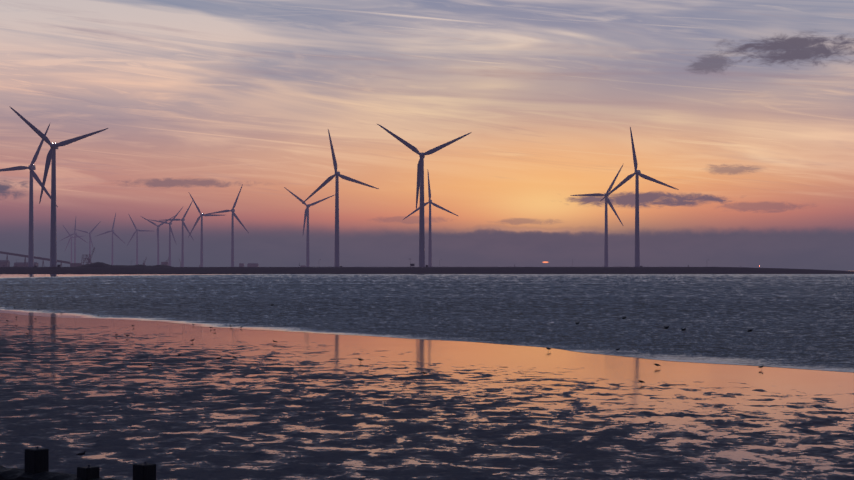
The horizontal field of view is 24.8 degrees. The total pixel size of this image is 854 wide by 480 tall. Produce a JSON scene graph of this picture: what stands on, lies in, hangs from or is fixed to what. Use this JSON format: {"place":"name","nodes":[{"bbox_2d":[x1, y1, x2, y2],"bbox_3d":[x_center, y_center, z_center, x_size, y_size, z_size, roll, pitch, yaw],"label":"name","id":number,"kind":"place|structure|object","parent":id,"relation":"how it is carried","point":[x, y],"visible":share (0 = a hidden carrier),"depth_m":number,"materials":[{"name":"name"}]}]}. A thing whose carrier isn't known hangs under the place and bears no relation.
{"place":"outdoors","nodes":[
{"label":"outdoors","id":0,"kind":"place"},
{"bbox_2d":[247,263,258,266],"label":"warehouse","id":1,"kind":"structure","parent":0,"point":[252,264],"depth_m":5970.34,"materials":[{"name":"concrete"}]},
{"bbox_2d":[0,313,853,479],"bbox_3d":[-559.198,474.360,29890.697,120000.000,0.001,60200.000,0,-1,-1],"label":"mudflat","id":2,"kind":"structure","parent":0,"point":[262,405],"depth_m":38.57,"materials":[{"name":"brown soil"}]},
{"bbox_2d":[0,446,155,479],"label":"timber groyne","id":3,"kind":"object","parent":2,"relation":"on","point":[36,463],"visible":1,"depth_m":21.34,"materials":[{"name":"wood"}]},
{"bbox_2d":[0,274,853,371],"bbox_3d":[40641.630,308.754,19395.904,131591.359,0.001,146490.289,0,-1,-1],"label":"sea","id":4,"kind":"structure","parent":0,"point":[800,321],"depth_m":145.22,"materials":[{"name":"blue liquid"}]},
{"bbox_2d":[0,267,853,273],"bbox_3d":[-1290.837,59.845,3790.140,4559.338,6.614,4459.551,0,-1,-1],"label":"dike","id":5,"kind":"structure","parent":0,"point":[382,270],"depth_m":1594.38,"materials":[{"name":"stone"}]},
{"bbox_2d":[0,260,9,266],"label":"building","id":6,"kind":"structure","parent":5,"relation":"on","point":[2,263],"depth_m":4601.49,"materials":[{"name":"concrete"}]},
{"bbox_2d":[14,262,38,266],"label":"building","id":7,"kind":"structure","parent":5,"relation":"on","point":[22,264],"depth_m":4682.08,"materials":[{"name":"concrete"}]},
{"bbox_2d":[0,124,57,266],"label":"turbine","id":8,"kind":"object","parent":5,"relation":"on","point":[31,167],"visible":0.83,"depth_m":1935.04,"materials":[{"name":"paint"}]},
{"bbox_2d":[9,106,107,266],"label":"turbine","id":9,"kind":"object","parent":5,"relation":"on","point":[51,154],"visible":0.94,"depth_m":1601.97,"materials":[{"name":"paint"}]},
{"bbox_2d":[60,219,88,262],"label":"turbine","id":10,"kind":"object","parent":5,"relation":"on","point":[75,234],"visible":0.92,"depth_m":5375.57,"materials":[{"name":"paint"}]},
{"bbox_2d":[75,221,100,263],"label":"turbine","id":11,"kind":"object","parent":5,"relation":"on","point":[90,239],"visible":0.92,"depth_m":5328.32,"materials":[{"name":"paint"}]},
{"bbox_2d":[95,214,122,264],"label":"turbine","id":12,"kind":"object","parent":5,"relation":"on","point":[112,230],"visible":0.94,"depth_m":5015.46,"materials":[{"name":"paint"}]},
{"bbox_2d":[78,262,171,267],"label":"hill","id":13,"kind":"structure","parent":5,"relation":"on","point":[98,264],"depth_m":1607.73,"materials":[{"name":"stone"}]},
{"bbox_2d":[127,215,148,264],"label":"turbine","id":14,"kind":"object","parent":5,"relation":"on","point":[136,231],"visible":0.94,"depth_m":4934.18,"materials":[{"name":"paint"}]},
{"bbox_2d":[151,207,182,265],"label":"turbine","id":15,"kind":"object","parent":5,"relation":"on","point":[170,228],"visible":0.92,"depth_m":4235.05,"materials":[{"name":"paint"}]},
{"bbox_2d":[163,200,192,266],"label":"turbine","id":16,"kind":"object","parent":5,"relation":"on","point":[182,245],"visible":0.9,"depth_m":3929.08,"materials":[{"name":"paint"}]},
{"bbox_2d":[188,193,223,266],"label":"turbine","id":17,"kind":"object","parent":5,"relation":"on","point":[201,244],"visible":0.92,"depth_m":3576.78,"materials":[{"name":"paint"}]},
{"bbox_2d":[204,184,248,266],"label":"turbine","id":18,"kind":"object","parent":5,"relation":"on","point":[232,210],"visible":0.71,"depth_m":3319.07,"materials":[{"name":"paint"}]},
{"bbox_2d":[284,187,333,266],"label":"turbine","id":19,"kind":"object","parent":5,"relation":"on","point":[306,214],"visible":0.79,"depth_m":3081.50,"materials":[{"name":"paint"}]},
{"bbox_2d":[302,129,378,266],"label":"turbine","id":20,"kind":"object","parent":5,"relation":"on","point":[337,175],"visible":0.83,"depth_m":2061.41,"materials":[{"name":"paint"}]},
{"bbox_2d":[11,259,708,266],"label":"dyke rail and lamps","id":21,"kind":"object","parent":5,"relation":"on","point":[442,266],"visible":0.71,"depth_m":1606.85,"materials":[{"name":"metal"}]},
{"bbox_2d":[378,124,470,266],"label":"turbine","id":22,"kind":"object","parent":5,"relation":"on","point":[420,174],"visible":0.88,"depth_m":1728.57,"materials":[{"name":"paint"}]},
{"bbox_2d":[403,172,457,266],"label":"turbine","id":23,"kind":"object","parent":5,"relation":"on","point":[430,202],"visible":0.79,"depth_m":2891.28,"materials":[{"name":"paint"}]},
{"bbox_2d":[570,165,622,266],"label":"turbine","id":24,"kind":"object","parent":5,"relation":"on","point":[607,200],"visible":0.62,"depth_m":2640.91,"materials":[{"name":"paint"}]},
{"bbox_2d":[601,127,678,266],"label":"turbine","id":25,"kind":"object","parent":5,"relation":"on","point":[637,173],"visible":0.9,"depth_m":2032.68,"materials":[{"name":"paint"}]},
{"bbox_2d":[0,0,853,270],"label":"sky","id":26,"kind":"structure","parent":0,"point":[743,108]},
{"bbox_3d":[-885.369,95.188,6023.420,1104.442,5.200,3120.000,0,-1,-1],"label":"harbour quay","id":27,"kind":"structure","parent":0,"visible":0},
{"bbox_2d":[0,251,81,266],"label":"bridge","id":28,"kind":"structure","parent":27,"relation":"on","point":[60,261],"depth_m":4580.38,"materials":[{"name":"metal"}]},
{"bbox_2d":[63,226,81,262],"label":"turbine","id":29,"kind":"object","parent":27,"relation":"on","point":[71,237],"visible":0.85,"depth_m":5966.75,"materials":[{"name":"paint"}]},
{"bbox_2d":[81,255,88,264],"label":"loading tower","id":30,"kind":"structure","parent":27,"relation":"on","point":[83,258],"depth_m":4613.95,"materials":[{"name":"metal"}]},
{"bbox_2d":[87,248,94,263],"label":"harbour crane","id":31,"kind":"object","parent":27,"relation":"on","point":[89,260],"visible":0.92,"depth_m":4583.55,"materials":[{"name":"metal"}]},
{"bbox_2d":[141,216,173,264],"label":"turbine","id":32,"kind":"object","parent":27,"relation":"on","point":[158,226],"visible":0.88,"depth_m":4489.35,"materials":[{"name":"paint"}]}
]}

